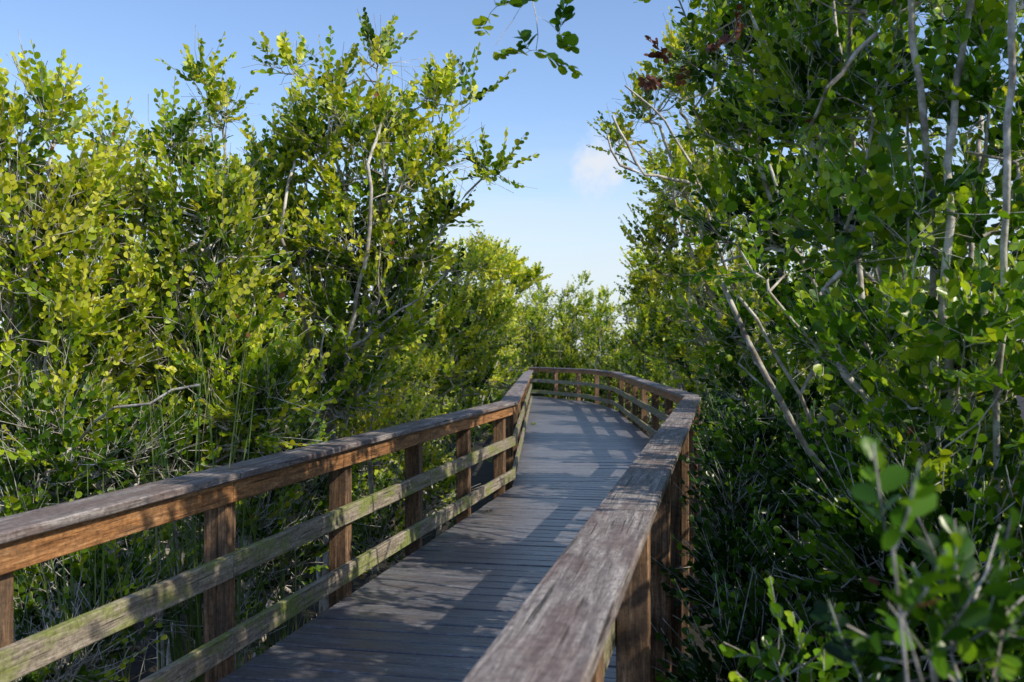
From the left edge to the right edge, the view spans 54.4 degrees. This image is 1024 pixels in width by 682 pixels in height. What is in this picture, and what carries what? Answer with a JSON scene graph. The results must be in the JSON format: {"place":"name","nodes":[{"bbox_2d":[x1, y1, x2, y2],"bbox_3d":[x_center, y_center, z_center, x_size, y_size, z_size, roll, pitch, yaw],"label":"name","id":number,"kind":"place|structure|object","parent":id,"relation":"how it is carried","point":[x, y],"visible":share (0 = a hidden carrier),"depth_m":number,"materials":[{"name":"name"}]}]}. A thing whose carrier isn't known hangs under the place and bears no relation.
{"place":"outdoors","nodes":[
{"label":"outdoors","id":0,"kind":"place"},
{"bbox_2d":[0,0,1023,354],"label":"sky","id":1,"kind":"structure","parent":0,"point":[570,224],"materials":[{"name":"blue"}]},
{"bbox_2d":[5,357,1023,681],"bbox_3d":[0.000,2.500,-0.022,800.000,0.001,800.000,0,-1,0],"label":"ground","id":2,"kind":"structure","parent":0,"point":[481,473],"depth_m":10.60,"materials":[{"name":"brown soil"}]},
{"bbox_2d":[0,172,147,637],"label":"cocoplum tree","id":3,"kind":"object","parent":2,"relation":"on","point":[126,474],"visible":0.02,"depth_m":9.02,"materials":[{"name":"green plant"}]},
{"bbox_2d":[0,459,158,681],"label":"sedge clump","id":4,"kind":"object","parent":2,"relation":"on","point":[90,604],"visible":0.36,"depth_m":4.64,"materials":[{"name":"green plant"}]},
{"bbox_2d":[0,31,190,512],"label":"cocoplum tree","id":5,"kind":"object","parent":2,"relation":"on","point":[48,327],"visible":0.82,"depth_m":5.91,"materials":[{"name":"green plant"}]},
{"bbox_2d":[0,354,229,680],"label":"understory shrub","id":6,"kind":"object","parent":2,"relation":"on","point":[65,435],"visible":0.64,"depth_m":5.39,"materials":[{"name":"green plant"}]},
{"bbox_2d":[25,77,214,681],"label":"cocoplum tree","id":7,"kind":"object","parent":2,"relation":"on","point":[126,180],"visible":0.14,"depth_m":6.91,"materials":[{"name":"green plant"}]},
{"bbox_2d":[13,536,286,681],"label":"understory shrub","id":8,"kind":"object","parent":2,"relation":"on","point":[50,672],"visible":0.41,"depth_m":4.76,"materials":[{"name":"green plant"}]},
{"bbox_2d":[33,287,273,524],"bbox_3d":[-5.153,0.820,13.844,3.326,3.630,3.643,0,-1,38],"label":"cocoplum tree","id":9,"kind":"object","parent":2,"relation":"on","point":[129,395],"depth_m":13.00,"materials":[{"name":"green plant"}]},
{"bbox_2d":[10,293,305,681],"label":"sedge clump","id":10,"kind":"object","parent":2,"relation":"on","point":[195,620],"visible":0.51,"depth_m":5.33,"materials":[{"name":"green plant"}]},
{"bbox_2d":[90,307,257,573],"bbox_3d":[-4.003,1.010,11.068,2.772,3.198,3.036,0,-1,10],"label":"cocoplum tree","id":11,"kind":"object","parent":2,"relation":"on","point":[129,539],"visible":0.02,"depth_m":10.07,"materials":[{"name":"green plant"}]},
{"bbox_2d":[95,76,345,670],"bbox_3d":[-1.968,0.438,6.552,1.649,4.252,1.427,0,-1,0],"label":"cocoplum tree","id":12,"kind":"object","parent":2,"relation":"on","point":[227,207],"visible":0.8,"depth_m":6.41,"materials":[{"name":"green plant"}]},
{"bbox_2d":[155,25,345,621],"bbox_3d":[-2.046,0.056,8.157,1.451,5.039,1.348,0,-1,0],"label":"cocoplum tree","id":13,"kind":"object","parent":2,"relation":"on","point":[268,180],"visible":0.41,"depth_m":7.91,"materials":[{"name":"green plant"}]},
{"bbox_2d":[125,346,380,669],"bbox_3d":[-1.668,1.282,6.856,1.294,2.578,2.234,0,-1,24],"label":"understory shrub","id":14,"kind":"object","parent":2,"relation":"on","point":[268,500],"visible":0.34,"depth_m":6.55,"materials":[{"name":"green plant"}]},
{"bbox_2d":[249,287,319,451],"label":"cocoplum tree","id":15,"kind":"object","parent":2,"relation":"on","point":[293,316],"visible":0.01,"depth_m":17.85,"materials":[{"name":"green plant"}]},
{"bbox_2d":[235,469,339,665],"bbox_3d":[-1.634,1.643,6.149,0.886,1.822,1.124,0,-1,15],"label":"sedge clump","id":16,"kind":"object","parent":2,"relation":"on","point":[285,632],"visible":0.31,"depth_m":6.20,"materials":[{"name":"green plant"}]},
{"bbox_2d":[218,274,401,525],"bbox_3d":[-2.839,0.876,13.531,2.853,3.577,3.144,0,-1,-42],"label":"cocoplum tree","id":17,"kind":"object","parent":2,"relation":"on","point":[290,314],"visible":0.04,"depth_m":13.05,"materials":[{"name":"green plant"}]},
{"bbox_2d":[295,300,454,502],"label":"cocoplum tree","id":18,"kind":"object","parent":2,"relation":"on","point":[382,474],"visible":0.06,"depth_m":16.05,"materials":[{"name":"green plant"}]},
{"bbox_2d":[322,329,455,576],"bbox_3d":[-1.101,1.209,9.393,1.262,2.763,2.191,0,-1,17],"label":"understory shrub","id":19,"kind":"object","parent":2,"relation":"on","point":[394,416],"visible":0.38,"depth_m":9.26,"materials":[{"name":"green plant"}]},
{"bbox_2d":[242,7,539,613],"bbox_3d":[-1.078,-0.040,7.901,2.392,5.238,1.598,0,-1,32],"label":"cocoplum tree","id":20,"kind":"object","parent":2,"relation":"on","point":[381,269],"visible":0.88,"depth_m":7.81,"materials":[{"name":"green plant"}]},
{"bbox_2d":[378,285,459,467],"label":"cocoplum tree","id":21,"kind":"object","parent":2,"relation":"on","point":[451,402],"visible":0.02,"depth_m":21.14,"materials":[{"name":"green plant"}]},
{"bbox_2d":[352,388,492,583],"bbox_3d":[-0.891,1.556,10.992,1.280,2.122,5.082,0,-1,11],"label":"understory shrub","id":22,"kind":"object","parent":2,"relation":"on","point":[371,519],"visible":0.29,"depth_m":9.84,"materials":[{"name":"green plant"}]},
{"bbox_2d":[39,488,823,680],"bbox_3d":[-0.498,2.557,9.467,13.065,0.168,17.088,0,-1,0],"label":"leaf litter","id":23,"kind":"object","parent":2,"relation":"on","point":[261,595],"visible":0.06,"depth_m":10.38,"materials":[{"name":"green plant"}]},
{"bbox_2d":[218,396,650,681],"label":"boardwalk","id":24,"kind":"structure","parent":2,"relation":"on","point":[445,606],"depth_m":6.96,"materials":[{"name":"weathered grey wood"},{"name":"pine"}]},
{"bbox_2d":[0,369,532,681],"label":"wooden railing","id":25,"kind":"object","parent":24,"relation":"on","point":[44,534],"visible":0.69,"depth_m":4.93,"materials":[{"name":"brown wood"}]},
{"bbox_2d":[462,367,701,681],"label":"wooden railing","id":26,"kind":"object","parent":24,"relation":"attached to","point":[597,595],"visible":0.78,"depth_m":3.70,"materials":[{"name":"brown wood"}]},
{"bbox_2d":[364,231,517,518],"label":"cocoplum tree","id":27,"kind":"object","parent":2,"relation":"on","point":[462,330],"visible":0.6,"depth_m":12.10,"materials":[{"name":"green plant"}]},
{"bbox_2d":[421,301,505,448],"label":"cocoplum tree","id":28,"kind":"object","parent":2,"relation":"on","point":[496,399],"visible":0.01,"depth_m":24.63,"materials":[{"name":"green plant"}]},
{"bbox_2d":[445,276,532,437],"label":"cocoplum tree","id":29,"kind":"object","parent":2,"relation":"on","point":[510,362],"visible":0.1,"depth_m":27.62,"materials":[{"name":"green plant"}]},
{"bbox_2d":[447,227,552,452],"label":"cocoplum tree","id":30,"kind":"object","parent":2,"relation":"on","point":[515,275],"visible":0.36,"depth_m":19.00,"materials":[{"name":"green plant"}]},
{"bbox_2d":[499,301,552,396],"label":"cocoplum tree","id":31,"kind":"object","parent":2,"relation":"on","point":[526,347],"visible":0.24,"depth_m":37.71,"materials":[{"name":"green plant"}]},
{"bbox_2d":[508,280,566,395],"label":"cocoplum tree","id":32,"kind":"object","parent":2,"relation":"on","point":[541,291],"visible":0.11,"depth_m":41.81,"materials":[{"name":"green plant"}]},
{"bbox_2d":[514,289,581,397],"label":"cocoplum tree","id":33,"kind":"object","parent":2,"relation":"on","point":[547,333],"visible":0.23,"depth_m":38.65,"materials":[{"name":"green plant"}]},
{"bbox_2d":[542,325,593,400],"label":"cocoplum tree","id":34,"kind":"object","parent":2,"relation":"on","point":[559,340],"visible":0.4,"depth_m":36.46,"materials":[{"name":"green plant"}]},
{"bbox_2d":[535,293,614,403],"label":"cocoplum tree","id":35,"kind":"object","parent":2,"relation":"on","point":[583,304],"visible":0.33,"depth_m":36.83,"materials":[{"name":"green plant"}]},
{"bbox_2d":[542,269,618,391],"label":"cocoplum tree","id":36,"kind":"object","parent":2,"relation":"on","point":[576,321],"visible":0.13,"depth_m":40.59,"materials":[{"name":"green plant"}]},
{"bbox_2d":[577,285,653,421],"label":"cocoplum tree","id":37,"kind":"object","parent":2,"relation":"on","point":[598,322],"visible":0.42,"depth_m":34.01,"materials":[{"name":"green plant"}]},
{"bbox_2d":[616,274,672,409],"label":"cocoplum tree","id":38,"kind":"object","parent":2,"relation":"on","point":[629,320],"visible":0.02,"depth_m":37.95,"materials":[{"name":"green plant"}]},
{"bbox_2d":[603,300,697,429],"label":"cocoplum tree","id":39,"kind":"object","parent":2,"relation":"on","point":[643,362],"visible":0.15,"depth_m":27.55,"materials":[{"name":"green plant"}]},
{"bbox_2d":[616,299,709,422],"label":"cocoplum tree","id":40,"kind":"object","parent":2,"relation":"on","point":[633,358],"visible":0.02,"depth_m":31.20,"materials":[{"name":"green plant"}]},
{"bbox_2d":[614,242,727,451],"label":"cocoplum tree","id":41,"kind":"object","parent":2,"relation":"on","point":[645,283],"visible":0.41,"depth_m":16.83,"materials":[{"name":"green plant"}]},
{"bbox_2d":[633,260,726,431],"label":"cocoplum tree","id":42,"kind":"object","parent":2,"relation":"on","point":[654,379],"depth_m":23.48,"materials":[{"name":"green plant"}]},
{"bbox_2d":[586,6,796,552],"bbox_3d":[1.961,-0.441,10.889,2.340,6.098,1.993,0,-1,0],"label":"cocoplum tree","id":43,"kind":"object","parent":2,"relation":"on","point":[680,157],"visible":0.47,"depth_m":10.72,"materials":[{"name":"green plant"}]},
{"bbox_2d":[646,294,775,460],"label":"cocoplum tree","id":44,"kind":"object","parent":2,"relation":"on","point":[691,389],"visible":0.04,"depth_m":20.08,"materials":[{"name":"green plant"}]},
{"bbox_2d":[472,0,1023,533],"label":"cocoplum tree","id":45,"kind":"object","parent":2,"relation":"on","point":[962,328],"visible":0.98,"depth_m":3.89,"materials":[{"name":"green plant"}]},
{"bbox_2d":[651,436,871,681],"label":"understory shrub","id":46,"kind":"object","parent":2,"relation":"on","point":[735,566],"visible":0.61,"depth_m":4.53,"materials":[{"name":"green plant"}]},
{"bbox_2d":[686,217,866,458],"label":"cocoplum tree","id":47,"kind":"object","parent":2,"relation":"on","point":[765,326],"depth_m":15.06,"materials":[{"name":"green plant"}]},
{"bbox_2d":[719,576,880,681],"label":"broadleaf sprig","id":48,"kind":"object","parent":2,"relation":"on","point":[770,658],"visible":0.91,"depth_m":2.58,"materials":[{"name":"green plant"}]},
{"bbox_2d":[634,0,1023,494],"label":"cocoplum tree","id":49,"kind":"object","parent":2,"relation":"on","point":[760,202],"visible":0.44,"depth_m":6.26,"materials":[{"name":"green plant"}]},
{"bbox_2d":[673,379,992,662],"bbox_3d":[1.815,1.440,7.838,1.755,2.261,6.178,0,-1,0],"label":"understory shrub","id":50,"kind":"object","parent":2,"relation":"on","point":[783,473],"visible":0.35,"depth_m":5.96,"materials":[{"name":"green plant"}]},
{"bbox_2d":[791,169,966,500],"bbox_3d":[4.574,0.198,12.585,2.444,5.143,3.076,0,-1,0],"label":"cocoplum tree","id":51,"kind":"object","parent":2,"relation":"on","point":[867,293],"depth_m":12.46,"materials":[{"name":"green plant"}]},
{"bbox_2d":[759,424,1023,681],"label":"understory shrub","id":52,"kind":"object","parent":2,"relation":"on","point":[855,544],"visible":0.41,"depth_m":3.44,"materials":[{"name":"green plant"}]},
{"bbox_2d":[850,437,960,681],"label":"broadleaf sprig","id":53,"kind":"object","parent":2,"relation":"on","point":[921,501],"visible":1,"depth_m":1.28,"materials":[{"name":"green plant"}]},
{"bbox_2d":[810,507,1023,681],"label":"broadleaf sprig","id":54,"kind":"object","parent":2,"relation":"on","point":[993,622],"visible":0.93,"depth_m":1.53,"materials":[{"name":"green plant"}]},
{"bbox_2d":[871,38,1023,517],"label":"cocoplum tree","id":55,"kind":"object","parent":2,"relation":"on","point":[987,229],"visible":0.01,"depth_m":8.76,"materials":[{"name":"green plant"}]},
{"bbox_2d":[916,76,1023,629],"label":"cocoplum tree","id":56,"kind":"object","parent":2,"relation":"on","point":[1018,420],"visible":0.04,"depth_m":5.58,"materials":[{"name":"green plant"}]}
]}

